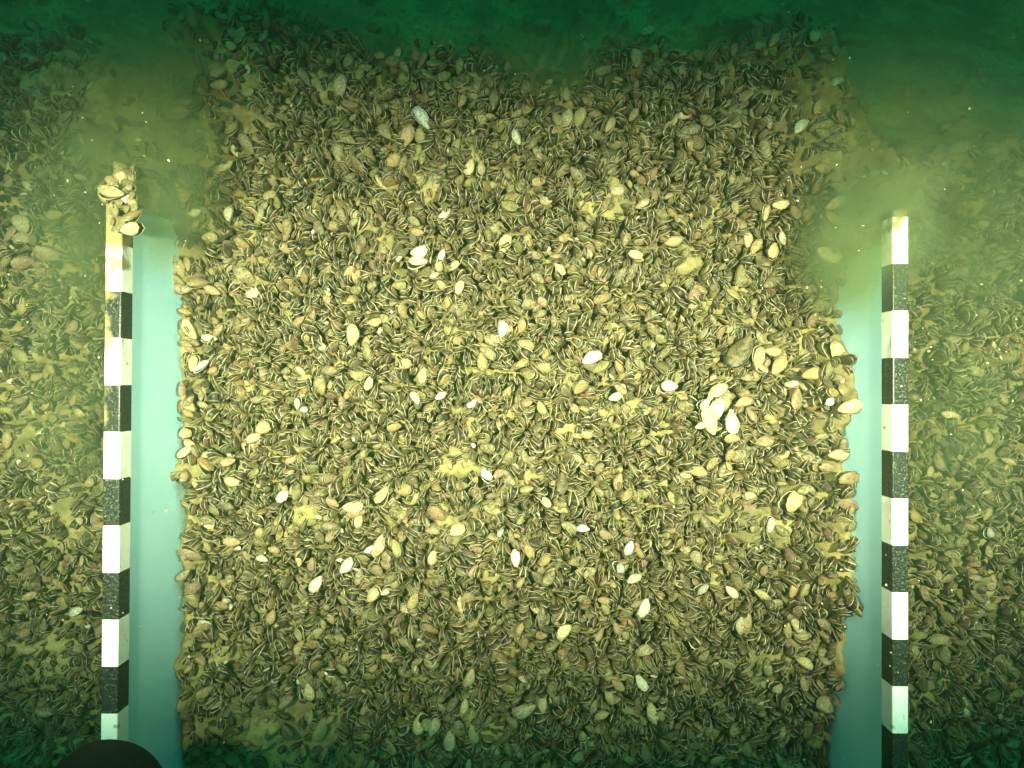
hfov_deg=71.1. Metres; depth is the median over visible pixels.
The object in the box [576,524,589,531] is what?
mussel
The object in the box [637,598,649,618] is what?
mussel
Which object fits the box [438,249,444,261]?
mussel
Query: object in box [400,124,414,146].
mussel
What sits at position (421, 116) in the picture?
mussel
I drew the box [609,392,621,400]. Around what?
mussel
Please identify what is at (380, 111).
mussel
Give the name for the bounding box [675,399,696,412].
mussel
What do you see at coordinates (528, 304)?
mussel
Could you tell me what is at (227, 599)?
mussel
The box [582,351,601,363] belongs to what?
mussel
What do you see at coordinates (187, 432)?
mussel
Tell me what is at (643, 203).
mussel
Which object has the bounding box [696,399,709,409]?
mussel
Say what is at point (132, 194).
mussel
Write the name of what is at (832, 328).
mussel
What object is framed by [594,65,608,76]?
mussel
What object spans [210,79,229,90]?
mussel
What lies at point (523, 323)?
mussel
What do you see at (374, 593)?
mussel
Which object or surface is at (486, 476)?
mussel
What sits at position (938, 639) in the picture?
mussel
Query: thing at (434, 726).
mussel
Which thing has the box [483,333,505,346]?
mussel
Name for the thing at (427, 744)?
mussel
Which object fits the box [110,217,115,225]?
mussel
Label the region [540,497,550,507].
mussel
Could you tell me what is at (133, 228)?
mussel
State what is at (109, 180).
mussel
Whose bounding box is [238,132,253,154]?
mussel
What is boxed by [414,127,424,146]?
mussel
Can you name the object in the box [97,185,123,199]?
mussel
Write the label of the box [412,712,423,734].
mussel
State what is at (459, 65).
mussel
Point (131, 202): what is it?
mussel
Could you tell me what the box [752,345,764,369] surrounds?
mussel
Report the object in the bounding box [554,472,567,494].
mussel
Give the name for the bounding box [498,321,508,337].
mussel
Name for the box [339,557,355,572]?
mussel
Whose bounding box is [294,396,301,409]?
mussel
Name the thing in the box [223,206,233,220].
mussel
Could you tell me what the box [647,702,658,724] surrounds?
mussel
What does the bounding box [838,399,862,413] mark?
mussel
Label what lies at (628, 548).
mussel
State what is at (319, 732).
mussel
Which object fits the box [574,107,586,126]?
mussel
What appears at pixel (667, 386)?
mussel
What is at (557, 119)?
mussel
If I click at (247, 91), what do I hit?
mussel
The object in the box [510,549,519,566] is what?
mussel
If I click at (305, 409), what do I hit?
mussel
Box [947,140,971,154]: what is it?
mussel
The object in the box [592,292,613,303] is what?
mussel
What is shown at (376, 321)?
mussel
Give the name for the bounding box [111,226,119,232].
mussel
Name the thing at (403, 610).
mussel
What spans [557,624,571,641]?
mussel
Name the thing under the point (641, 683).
mussel
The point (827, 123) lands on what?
mussel
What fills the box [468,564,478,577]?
mussel
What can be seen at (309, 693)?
mussel
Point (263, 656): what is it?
mussel
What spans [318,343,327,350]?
mussel
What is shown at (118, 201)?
mussel
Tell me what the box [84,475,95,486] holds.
mussel
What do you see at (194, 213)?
mussel
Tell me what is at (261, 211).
mussel
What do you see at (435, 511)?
mussel
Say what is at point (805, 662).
mussel
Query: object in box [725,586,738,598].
mussel
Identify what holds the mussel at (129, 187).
on the mussel at (125, 191)
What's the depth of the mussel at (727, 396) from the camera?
0.89 m
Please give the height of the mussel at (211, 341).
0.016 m
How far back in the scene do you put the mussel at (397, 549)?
0.91 m
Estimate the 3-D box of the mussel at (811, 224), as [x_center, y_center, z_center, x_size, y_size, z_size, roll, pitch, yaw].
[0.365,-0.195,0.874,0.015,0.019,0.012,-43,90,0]
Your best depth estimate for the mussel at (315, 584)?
0.91 m
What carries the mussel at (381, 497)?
on the mussel bed at (620, 154)
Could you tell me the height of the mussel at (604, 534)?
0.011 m
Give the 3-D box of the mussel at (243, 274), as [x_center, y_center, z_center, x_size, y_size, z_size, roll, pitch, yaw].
[-0.339,-0.138,0.903,0.027,0.018,0.022,0,90,0]
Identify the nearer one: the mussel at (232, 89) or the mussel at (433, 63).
the mussel at (232, 89)
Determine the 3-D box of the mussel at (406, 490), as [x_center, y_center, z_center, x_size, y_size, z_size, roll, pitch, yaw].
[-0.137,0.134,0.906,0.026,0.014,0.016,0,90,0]
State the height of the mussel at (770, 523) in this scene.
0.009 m
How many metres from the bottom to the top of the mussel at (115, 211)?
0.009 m
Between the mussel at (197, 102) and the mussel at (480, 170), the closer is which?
the mussel at (197, 102)
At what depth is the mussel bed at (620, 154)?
0.91 m
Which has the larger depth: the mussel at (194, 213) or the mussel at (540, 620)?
the mussel at (540, 620)
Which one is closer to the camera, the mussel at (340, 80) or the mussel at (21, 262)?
the mussel at (340, 80)
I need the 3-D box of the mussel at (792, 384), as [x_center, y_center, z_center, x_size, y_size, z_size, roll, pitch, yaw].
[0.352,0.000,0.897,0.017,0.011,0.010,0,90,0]
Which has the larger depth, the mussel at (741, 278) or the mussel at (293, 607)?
the mussel at (293, 607)
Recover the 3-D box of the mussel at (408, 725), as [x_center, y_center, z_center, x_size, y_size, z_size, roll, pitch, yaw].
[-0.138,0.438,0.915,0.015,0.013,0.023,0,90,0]
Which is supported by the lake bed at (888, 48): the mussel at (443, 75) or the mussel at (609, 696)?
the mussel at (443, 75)
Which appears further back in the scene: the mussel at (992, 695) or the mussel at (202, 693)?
the mussel at (992, 695)
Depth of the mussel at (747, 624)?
0.91 m
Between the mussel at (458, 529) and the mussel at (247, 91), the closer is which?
the mussel at (247, 91)
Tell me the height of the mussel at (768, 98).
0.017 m
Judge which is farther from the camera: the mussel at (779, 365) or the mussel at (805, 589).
the mussel at (779, 365)
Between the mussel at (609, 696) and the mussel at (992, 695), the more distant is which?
the mussel at (992, 695)
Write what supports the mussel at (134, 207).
on the survey rail at (142, 690)
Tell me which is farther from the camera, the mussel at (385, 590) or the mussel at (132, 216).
the mussel at (385, 590)
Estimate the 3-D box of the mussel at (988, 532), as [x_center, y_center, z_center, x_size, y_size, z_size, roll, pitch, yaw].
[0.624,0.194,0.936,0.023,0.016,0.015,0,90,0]
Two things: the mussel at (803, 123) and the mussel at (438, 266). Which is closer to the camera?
the mussel at (803, 123)
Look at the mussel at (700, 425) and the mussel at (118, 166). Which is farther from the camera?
the mussel at (700, 425)
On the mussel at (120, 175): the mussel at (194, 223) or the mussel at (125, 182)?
the mussel at (125, 182)
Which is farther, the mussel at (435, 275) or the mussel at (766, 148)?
the mussel at (435, 275)
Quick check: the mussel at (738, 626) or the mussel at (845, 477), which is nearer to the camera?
the mussel at (845, 477)
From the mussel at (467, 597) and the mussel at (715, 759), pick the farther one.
the mussel at (715, 759)
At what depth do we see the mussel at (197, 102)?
0.86 m
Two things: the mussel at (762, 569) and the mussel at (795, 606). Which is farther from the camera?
the mussel at (762, 569)
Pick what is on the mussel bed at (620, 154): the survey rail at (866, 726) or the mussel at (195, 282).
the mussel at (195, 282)
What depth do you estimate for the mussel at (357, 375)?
0.91 m
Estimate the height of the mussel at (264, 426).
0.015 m
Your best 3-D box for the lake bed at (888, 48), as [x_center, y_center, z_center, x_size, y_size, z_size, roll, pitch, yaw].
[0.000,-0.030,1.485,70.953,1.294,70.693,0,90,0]
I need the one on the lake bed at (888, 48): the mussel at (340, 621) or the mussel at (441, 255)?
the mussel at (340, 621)
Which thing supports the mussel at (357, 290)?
on the mussel bed at (620, 154)
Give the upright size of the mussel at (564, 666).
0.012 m
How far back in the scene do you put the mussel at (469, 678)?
0.91 m
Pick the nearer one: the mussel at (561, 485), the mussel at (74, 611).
the mussel at (561, 485)
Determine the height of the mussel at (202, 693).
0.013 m
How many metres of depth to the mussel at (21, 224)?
0.93 m
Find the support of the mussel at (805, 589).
on the mussel bed at (620, 154)
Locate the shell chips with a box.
[1,90,1019,767]
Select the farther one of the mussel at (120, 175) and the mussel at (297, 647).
the mussel at (297, 647)
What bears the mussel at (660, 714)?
on the mussel bed at (620, 154)
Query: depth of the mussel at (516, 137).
0.91 m
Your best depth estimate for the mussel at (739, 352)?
0.90 m
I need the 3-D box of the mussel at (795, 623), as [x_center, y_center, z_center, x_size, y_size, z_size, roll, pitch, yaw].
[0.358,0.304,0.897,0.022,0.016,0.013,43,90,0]
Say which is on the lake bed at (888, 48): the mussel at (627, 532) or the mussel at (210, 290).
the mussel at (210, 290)
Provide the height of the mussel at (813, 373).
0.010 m
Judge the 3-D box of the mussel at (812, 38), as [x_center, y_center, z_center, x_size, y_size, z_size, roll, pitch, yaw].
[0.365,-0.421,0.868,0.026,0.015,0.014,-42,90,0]
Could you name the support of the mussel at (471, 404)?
on the mussel bed at (620, 154)
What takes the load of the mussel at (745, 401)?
on the mussel bed at (620, 154)
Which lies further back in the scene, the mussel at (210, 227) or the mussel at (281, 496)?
the mussel at (281, 496)
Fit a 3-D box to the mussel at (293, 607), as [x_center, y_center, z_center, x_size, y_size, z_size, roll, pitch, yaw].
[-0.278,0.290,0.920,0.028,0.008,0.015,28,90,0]
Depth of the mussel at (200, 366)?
0.90 m
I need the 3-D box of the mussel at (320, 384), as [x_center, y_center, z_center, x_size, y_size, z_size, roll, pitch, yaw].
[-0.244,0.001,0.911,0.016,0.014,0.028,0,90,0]
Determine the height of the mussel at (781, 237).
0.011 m
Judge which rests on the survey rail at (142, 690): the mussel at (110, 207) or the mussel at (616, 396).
the mussel at (110, 207)
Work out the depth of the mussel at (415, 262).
0.91 m
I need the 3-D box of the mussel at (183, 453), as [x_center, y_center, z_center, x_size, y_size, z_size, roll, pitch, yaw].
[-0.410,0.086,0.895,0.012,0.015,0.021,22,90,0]
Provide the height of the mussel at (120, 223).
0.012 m
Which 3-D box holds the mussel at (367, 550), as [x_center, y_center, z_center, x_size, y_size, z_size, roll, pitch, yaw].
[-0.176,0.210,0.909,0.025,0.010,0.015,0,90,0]
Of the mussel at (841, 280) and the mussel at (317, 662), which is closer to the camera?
the mussel at (841, 280)
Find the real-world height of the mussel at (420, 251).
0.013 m
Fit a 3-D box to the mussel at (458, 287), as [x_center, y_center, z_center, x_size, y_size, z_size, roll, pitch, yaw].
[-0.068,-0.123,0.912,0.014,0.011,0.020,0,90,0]
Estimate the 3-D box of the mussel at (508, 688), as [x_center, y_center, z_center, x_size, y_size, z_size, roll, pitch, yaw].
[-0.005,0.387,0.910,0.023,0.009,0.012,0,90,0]
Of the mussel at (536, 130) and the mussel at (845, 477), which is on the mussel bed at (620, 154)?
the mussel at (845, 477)
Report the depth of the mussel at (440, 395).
0.91 m
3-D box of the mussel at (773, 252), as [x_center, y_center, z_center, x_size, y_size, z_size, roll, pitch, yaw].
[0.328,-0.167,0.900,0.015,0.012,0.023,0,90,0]
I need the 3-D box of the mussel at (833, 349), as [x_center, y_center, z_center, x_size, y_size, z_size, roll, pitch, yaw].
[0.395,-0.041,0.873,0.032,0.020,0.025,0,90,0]
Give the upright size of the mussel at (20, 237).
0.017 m
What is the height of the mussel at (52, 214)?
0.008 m
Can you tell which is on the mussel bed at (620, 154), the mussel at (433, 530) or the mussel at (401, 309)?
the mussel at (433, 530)
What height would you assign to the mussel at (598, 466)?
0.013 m
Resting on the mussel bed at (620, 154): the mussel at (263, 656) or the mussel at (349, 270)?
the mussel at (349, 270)
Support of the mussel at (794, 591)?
on the lake bed at (888, 48)
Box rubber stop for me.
[54,739,161,767]
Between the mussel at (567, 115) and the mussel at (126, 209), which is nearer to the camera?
the mussel at (126, 209)
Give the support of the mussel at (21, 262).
on the mussel bed at (620, 154)
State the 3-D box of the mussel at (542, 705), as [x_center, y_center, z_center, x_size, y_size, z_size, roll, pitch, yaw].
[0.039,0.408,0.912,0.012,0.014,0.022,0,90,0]
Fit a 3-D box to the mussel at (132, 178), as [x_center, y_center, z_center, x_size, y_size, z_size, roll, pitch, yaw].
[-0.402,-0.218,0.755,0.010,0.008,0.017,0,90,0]
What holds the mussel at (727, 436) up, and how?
on the mussel bed at (620, 154)
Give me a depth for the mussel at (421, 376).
0.91 m
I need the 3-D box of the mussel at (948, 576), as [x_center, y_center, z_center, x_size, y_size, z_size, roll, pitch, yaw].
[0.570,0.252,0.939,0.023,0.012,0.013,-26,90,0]
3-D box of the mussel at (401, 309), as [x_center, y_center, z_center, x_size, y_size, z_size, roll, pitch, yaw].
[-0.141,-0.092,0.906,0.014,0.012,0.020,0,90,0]
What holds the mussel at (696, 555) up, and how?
on the mussel bed at (620, 154)
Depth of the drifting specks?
0.79 m
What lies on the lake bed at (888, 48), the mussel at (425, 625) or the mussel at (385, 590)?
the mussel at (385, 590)
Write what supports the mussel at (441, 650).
on the mussel bed at (620, 154)
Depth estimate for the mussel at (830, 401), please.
0.86 m
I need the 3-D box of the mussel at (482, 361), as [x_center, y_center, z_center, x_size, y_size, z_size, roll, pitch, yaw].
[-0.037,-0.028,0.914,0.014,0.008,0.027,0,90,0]
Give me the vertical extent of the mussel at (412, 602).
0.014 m
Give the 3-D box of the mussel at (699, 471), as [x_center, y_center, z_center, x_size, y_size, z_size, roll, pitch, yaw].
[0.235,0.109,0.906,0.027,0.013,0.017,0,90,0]
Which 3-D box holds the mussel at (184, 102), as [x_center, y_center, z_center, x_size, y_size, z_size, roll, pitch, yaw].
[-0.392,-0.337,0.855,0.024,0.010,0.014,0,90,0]
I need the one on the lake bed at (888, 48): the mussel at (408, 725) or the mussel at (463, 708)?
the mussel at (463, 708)
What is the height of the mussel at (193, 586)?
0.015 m
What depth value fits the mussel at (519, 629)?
0.91 m
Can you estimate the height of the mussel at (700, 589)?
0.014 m
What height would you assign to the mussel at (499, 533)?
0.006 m
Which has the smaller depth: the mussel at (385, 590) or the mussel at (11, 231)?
the mussel at (385, 590)
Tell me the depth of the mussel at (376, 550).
0.91 m
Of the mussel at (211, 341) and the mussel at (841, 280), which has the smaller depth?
the mussel at (841, 280)
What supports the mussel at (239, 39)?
on the mussel bed at (620, 154)
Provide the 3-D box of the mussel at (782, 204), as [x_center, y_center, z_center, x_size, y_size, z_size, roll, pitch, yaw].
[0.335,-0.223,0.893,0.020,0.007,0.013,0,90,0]
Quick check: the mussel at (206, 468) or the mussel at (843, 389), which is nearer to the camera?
the mussel at (843, 389)
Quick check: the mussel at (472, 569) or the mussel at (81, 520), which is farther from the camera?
the mussel at (81, 520)
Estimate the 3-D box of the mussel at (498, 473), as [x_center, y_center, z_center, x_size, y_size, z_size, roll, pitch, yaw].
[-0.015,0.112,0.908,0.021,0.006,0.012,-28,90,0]
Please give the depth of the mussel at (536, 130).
0.90 m
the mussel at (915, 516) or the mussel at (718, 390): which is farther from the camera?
the mussel at (915, 516)
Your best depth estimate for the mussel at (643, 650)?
0.90 m
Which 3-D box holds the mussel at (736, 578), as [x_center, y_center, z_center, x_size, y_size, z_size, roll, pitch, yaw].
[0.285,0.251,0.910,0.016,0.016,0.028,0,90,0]
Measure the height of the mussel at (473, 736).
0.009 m
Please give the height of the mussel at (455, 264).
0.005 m
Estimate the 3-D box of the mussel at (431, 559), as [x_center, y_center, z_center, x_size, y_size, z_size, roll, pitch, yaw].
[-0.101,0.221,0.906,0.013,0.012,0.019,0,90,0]
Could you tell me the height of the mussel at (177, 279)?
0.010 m
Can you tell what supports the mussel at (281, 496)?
on the lake bed at (888, 48)
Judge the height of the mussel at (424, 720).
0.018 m
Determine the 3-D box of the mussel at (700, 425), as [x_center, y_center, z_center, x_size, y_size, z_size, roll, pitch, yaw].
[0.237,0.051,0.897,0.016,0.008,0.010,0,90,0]
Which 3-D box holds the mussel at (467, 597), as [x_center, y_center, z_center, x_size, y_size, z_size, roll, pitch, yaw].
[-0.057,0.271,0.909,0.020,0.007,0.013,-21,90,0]
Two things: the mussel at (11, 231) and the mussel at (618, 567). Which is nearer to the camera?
the mussel at (618, 567)
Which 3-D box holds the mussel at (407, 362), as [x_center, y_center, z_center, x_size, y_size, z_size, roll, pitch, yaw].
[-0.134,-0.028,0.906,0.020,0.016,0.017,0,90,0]
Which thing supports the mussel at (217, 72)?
on the lake bed at (888, 48)
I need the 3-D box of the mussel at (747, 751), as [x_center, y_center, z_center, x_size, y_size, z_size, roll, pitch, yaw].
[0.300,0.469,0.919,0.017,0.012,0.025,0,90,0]
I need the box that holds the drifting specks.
[0,0,1023,767]
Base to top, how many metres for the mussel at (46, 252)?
0.018 m
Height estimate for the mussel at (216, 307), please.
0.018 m
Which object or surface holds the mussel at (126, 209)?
on the survey rail at (142, 690)
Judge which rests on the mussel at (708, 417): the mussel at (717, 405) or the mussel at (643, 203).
the mussel at (717, 405)
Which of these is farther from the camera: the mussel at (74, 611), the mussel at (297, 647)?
the mussel at (74, 611)
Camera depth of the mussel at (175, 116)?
0.85 m
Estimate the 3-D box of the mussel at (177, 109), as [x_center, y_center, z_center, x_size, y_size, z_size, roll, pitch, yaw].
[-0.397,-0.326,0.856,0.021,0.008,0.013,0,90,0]
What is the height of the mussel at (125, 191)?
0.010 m
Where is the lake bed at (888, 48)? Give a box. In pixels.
[0,0,1023,767]
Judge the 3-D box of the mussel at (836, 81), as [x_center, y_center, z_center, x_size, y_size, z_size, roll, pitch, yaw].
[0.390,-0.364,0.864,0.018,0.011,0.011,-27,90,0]
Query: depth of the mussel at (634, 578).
0.91 m
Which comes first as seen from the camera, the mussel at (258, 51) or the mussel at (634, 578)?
the mussel at (258, 51)
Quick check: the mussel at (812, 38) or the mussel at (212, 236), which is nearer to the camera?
the mussel at (812, 38)
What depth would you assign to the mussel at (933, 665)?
0.94 m
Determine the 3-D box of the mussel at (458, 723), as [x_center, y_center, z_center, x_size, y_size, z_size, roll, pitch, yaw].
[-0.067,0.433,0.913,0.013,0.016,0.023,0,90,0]
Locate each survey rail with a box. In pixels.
[101,184,192,767]
[823,210,907,767]
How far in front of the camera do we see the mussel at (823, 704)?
0.89 m
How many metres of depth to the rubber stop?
0.65 m
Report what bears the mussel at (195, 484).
on the lake bed at (888, 48)
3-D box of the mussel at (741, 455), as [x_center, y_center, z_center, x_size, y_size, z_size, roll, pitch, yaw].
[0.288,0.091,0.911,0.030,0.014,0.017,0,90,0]
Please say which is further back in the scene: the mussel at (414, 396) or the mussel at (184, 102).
the mussel at (414, 396)
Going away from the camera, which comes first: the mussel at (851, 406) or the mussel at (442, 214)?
the mussel at (851, 406)
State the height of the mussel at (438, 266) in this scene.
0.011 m
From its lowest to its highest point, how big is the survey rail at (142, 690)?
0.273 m
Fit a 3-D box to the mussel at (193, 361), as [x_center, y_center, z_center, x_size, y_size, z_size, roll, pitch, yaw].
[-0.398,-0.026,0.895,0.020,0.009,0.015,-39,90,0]
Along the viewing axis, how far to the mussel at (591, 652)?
0.91 m
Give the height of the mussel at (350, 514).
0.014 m
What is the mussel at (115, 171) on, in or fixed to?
on the mussel at (120, 175)
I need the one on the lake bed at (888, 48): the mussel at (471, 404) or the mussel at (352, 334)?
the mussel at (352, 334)
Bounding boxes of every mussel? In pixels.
[3,226,18,240]
[10,256,34,269]
[11,215,32,234]
[12,232,32,242]
[32,245,61,260]
[45,210,62,219]
[64,320,81,333]
[68,607,82,616]
[75,516,86,524]
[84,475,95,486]
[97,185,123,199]
[97,190,107,204]
[105,176,121,189]
[107,200,112,214]
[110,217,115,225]
[111,207,119,217]
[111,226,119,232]
[112,169,118,182]
[112,201,126,209]
[113,161,127,170]
[113,197,125,204]
[115,171,126,183]
[115,216,124,230]
[119,195,128,202]
[120,179,136,188]
[120,222,144,235]
[121,188,128,194]
[121,210,141,223]
[122,167,135,176]
[123,205,130,212]
[125,184,135,191]
[126,171,135,181]
[126,196,137,204]
[129,191,136,199]
[130,164,136,172]
[130,204,140,211]
[165,110,187,121]
[170,106,189,113]
[172,273,184,285]
[173,255,185,276]
[174,97,192,107]
[177,446,190,460]
[178,426,196,437]
[178,545,201,559]
[181,318,196,338]
[186,95,204,111]
[186,577,202,593]
[187,209,200,217]
[187,276,208,288]
[188,355,199,371]
[189,218,199,228]
[192,360,208,372]
[192,476,199,487]
[192,617,212,637]
[195,655,205,665]
[196,686,212,698]
[197,456,214,475]
[197,618,212,628]
[201,231,220,242]
[201,333,217,342]
[203,285,220,295]
[206,214,215,230]
[206,736,221,748]
[207,337,213,345]
[209,65,226,80]
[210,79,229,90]
[213,302,219,310]
[222,596,231,602]
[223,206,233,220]
[223,536,239,546]
[225,82,240,101]
[233,265,255,283]
[234,26,245,45]
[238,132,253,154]
[239,86,255,96]
[249,45,263,55]
[253,205,266,224]
[255,419,273,433]
[255,555,267,561]
[256,652,268,661]
[275,491,287,502]
[285,603,306,615]
[291,480,302,501]
[293,640,303,655]
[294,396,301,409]
[295,551,301,566]
[300,406,311,412]
[304,683,314,700]
[308,576,321,592]
[310,655,322,669]
[312,717,326,741]
[313,374,326,395]
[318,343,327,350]
[333,73,347,97]
[337,616,343,627]
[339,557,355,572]
[342,501,364,512]
[343,266,354,278]
[345,509,365,518]
[346,324,359,345]
[350,285,363,294]
[350,370,366,380]
[364,545,382,553]
[367,317,381,326]
[367,586,380,601]
[370,534,384,556]
[370,562,382,576]
[374,486,388,506]
[375,104,385,117]
[381,585,390,595]
[391,539,402,557]
[394,483,413,495]
[395,303,406,318]
[398,716,409,736]
[399,355,413,368]
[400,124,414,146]
[400,603,408,613]
[407,592,418,608]
[408,256,427,269]
[409,392,419,403]
[410,245,429,257]
[411,106,429,128]
[412,658,422,665]
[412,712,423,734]
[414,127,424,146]
[416,642,423,647]
[417,367,426,383]
[418,713,431,731]
[419,68,435,80]
[420,620,438,633]
[420,739,434,749]
[425,527,439,534]
[426,59,442,68]
[427,504,444,520]
[427,551,436,565]
[428,88,435,99]
[429,272,440,278]
[429,715,439,735]
[434,261,442,272]
[435,391,446,399]
[437,71,450,80]
[438,208,450,217]
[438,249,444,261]
[438,644,446,653]
[443,731,455,751]
[448,523,467,536]
[449,260,459,270]
[454,280,463,294]
[454,714,463,729]
[455,58,463,75]
[459,698,467,714]
[461,591,474,602]
[462,669,474,686]
[464,159,474,176]
[467,400,476,407]
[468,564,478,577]
[468,724,478,743]
[476,160,485,176]
[477,352,487,371]
[481,467,492,483]
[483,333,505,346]
[489,622,496,633]
[493,468,503,478]
[497,529,503,536]
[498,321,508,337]
[500,683,516,692]
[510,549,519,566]
[511,129,520,144]
[512,704,535,718]
[515,623,523,634]
[518,317,528,332]
[518,675,531,683]
[519,565,525,577]
[521,297,538,309]
[532,126,541,134]
[535,607,545,630]
[536,52,549,68]
[538,698,546,712]
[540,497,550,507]
[552,112,563,126]
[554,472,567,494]
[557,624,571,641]
[560,108,572,129]
[560,659,571,670]
[571,748,583,763]
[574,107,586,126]
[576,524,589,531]
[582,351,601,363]
[584,641,596,660]
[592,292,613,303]
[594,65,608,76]
[594,459,603,474]
[594,710,608,720]
[597,529,612,539]
[605,116,615,131]
[605,689,613,704]
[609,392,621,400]
[611,185,625,195]
[612,561,624,572]
[620,314,638,331]
[622,529,632,536]
[624,541,633,555]
[627,573,641,583]
[635,198,650,208]
[635,644,654,656]
[636,675,648,691]
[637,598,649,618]
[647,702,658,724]
[655,708,664,721]
[660,380,677,392]
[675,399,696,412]
[689,464,707,476]
[690,545,702,565]
[692,135,705,153]
[693,584,708,594]
[695,422,704,428]
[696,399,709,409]
[698,406,717,434]
[707,383,727,398]
[708,396,725,419]
[708,754,725,764]
[721,390,731,410]
[721,431,738,442]
[725,411,739,433]
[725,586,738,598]
[726,336,752,369]
[730,571,742,591]
[732,449,749,461]
[734,616,743,634]
[735,264,747,284]
[735,396,753,406]
[742,740,751,757]
[743,492,755,498]
[743,613,751,633]
[746,407,757,423]
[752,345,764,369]
[754,589,770,600]
[755,436,773,446]
[757,562,767,575]
[759,140,771,159]
[765,94,771,102]
[765,347,781,356]
[766,516,775,532]
[767,242,778,260]
[768,682,782,692]
[771,355,787,374]
[772,199,789,209]
[775,231,785,244]
[778,491,801,512]
[783,622,791,639]
[785,380,798,387]
[789,387,802,409]
[789,584,801,597]
[789,600,803,616]
[790,618,804,634]
[794,119,808,132]
[796,657,812,669]
[800,583,810,596]
[802,367,822,379]
[804,31,820,46]
[806,219,816,229]
[809,118,833,131]
[813,696,833,713]
[817,247,841,263]
[818,463,835,471]
[821,361,832,377]
[822,210,842,224]
[822,340,844,357]
[825,195,846,209]
[825,397,835,405]
[828,323,838,334]
[828,449,849,460]
[831,77,844,85]
[832,383,848,396]
[835,271,846,286]
[835,470,859,484]
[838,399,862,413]
[910,508,922,522]
[913,673,927,693]
[926,659,939,671]
[927,634,949,644]
[931,143,946,168]
[940,569,956,582]
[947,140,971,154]
[970,581,982,589]
[982,688,1000,702]
[983,527,994,537]
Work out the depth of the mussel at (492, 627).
0.91 m
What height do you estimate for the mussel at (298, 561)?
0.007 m
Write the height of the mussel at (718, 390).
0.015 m
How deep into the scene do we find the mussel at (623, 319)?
0.92 m
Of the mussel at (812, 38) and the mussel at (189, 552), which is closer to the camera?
the mussel at (812, 38)
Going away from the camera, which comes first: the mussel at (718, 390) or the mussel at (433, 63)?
the mussel at (718, 390)
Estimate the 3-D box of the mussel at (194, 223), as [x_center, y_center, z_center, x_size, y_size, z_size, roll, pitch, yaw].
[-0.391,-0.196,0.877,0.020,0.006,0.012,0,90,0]
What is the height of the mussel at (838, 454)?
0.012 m
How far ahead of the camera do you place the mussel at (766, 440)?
0.90 m
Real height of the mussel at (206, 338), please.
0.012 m
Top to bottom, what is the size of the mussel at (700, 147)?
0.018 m
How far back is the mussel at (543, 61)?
1.03 m
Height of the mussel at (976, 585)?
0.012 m
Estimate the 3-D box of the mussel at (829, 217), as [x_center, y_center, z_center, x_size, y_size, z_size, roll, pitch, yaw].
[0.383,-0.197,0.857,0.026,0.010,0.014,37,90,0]
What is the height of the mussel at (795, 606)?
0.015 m
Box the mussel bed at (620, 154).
[0,0,1023,767]
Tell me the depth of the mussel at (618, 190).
0.91 m
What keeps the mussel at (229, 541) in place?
on the mussel bed at (620, 154)
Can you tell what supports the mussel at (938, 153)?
on the lake bed at (888, 48)
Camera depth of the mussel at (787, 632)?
0.90 m
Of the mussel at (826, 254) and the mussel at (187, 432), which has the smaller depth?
the mussel at (826, 254)
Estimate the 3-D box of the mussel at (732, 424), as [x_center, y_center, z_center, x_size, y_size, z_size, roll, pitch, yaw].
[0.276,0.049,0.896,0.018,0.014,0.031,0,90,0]
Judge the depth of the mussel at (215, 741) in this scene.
0.91 m
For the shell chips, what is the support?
on the mussel bed at (620, 154)
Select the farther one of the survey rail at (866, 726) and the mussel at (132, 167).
the survey rail at (866, 726)
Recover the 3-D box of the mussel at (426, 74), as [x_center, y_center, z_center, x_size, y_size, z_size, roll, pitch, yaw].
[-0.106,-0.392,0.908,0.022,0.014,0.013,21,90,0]
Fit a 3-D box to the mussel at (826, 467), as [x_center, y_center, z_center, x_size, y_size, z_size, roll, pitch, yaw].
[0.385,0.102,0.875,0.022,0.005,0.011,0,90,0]
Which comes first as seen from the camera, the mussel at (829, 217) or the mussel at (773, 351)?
the mussel at (829, 217)
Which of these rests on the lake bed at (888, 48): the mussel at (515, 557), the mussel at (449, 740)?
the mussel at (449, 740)
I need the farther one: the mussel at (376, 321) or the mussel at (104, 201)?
the mussel at (376, 321)
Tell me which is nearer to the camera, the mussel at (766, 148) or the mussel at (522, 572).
the mussel at (766, 148)
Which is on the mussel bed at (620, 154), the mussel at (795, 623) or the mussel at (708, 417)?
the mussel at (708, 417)
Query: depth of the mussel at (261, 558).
0.91 m
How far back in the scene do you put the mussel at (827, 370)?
0.86 m
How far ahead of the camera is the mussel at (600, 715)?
0.91 m
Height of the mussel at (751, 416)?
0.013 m
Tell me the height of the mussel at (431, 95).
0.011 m
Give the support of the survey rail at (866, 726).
on the lake bed at (888, 48)
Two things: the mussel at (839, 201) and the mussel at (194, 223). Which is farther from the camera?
the mussel at (194, 223)
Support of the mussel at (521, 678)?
on the mussel bed at (620, 154)
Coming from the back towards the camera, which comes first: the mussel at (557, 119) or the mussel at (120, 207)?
the mussel at (557, 119)
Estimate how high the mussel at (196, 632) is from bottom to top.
0.015 m
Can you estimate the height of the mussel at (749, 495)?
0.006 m
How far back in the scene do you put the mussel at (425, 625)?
0.91 m
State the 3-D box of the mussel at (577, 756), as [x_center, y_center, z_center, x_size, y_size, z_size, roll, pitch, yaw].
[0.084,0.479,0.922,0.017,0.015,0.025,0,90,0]
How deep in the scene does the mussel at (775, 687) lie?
0.91 m
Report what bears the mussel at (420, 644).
on the lake bed at (888, 48)
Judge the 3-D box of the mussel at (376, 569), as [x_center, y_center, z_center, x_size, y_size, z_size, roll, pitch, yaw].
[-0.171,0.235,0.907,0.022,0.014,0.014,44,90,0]
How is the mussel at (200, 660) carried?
on the mussel bed at (620, 154)
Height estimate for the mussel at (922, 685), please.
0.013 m

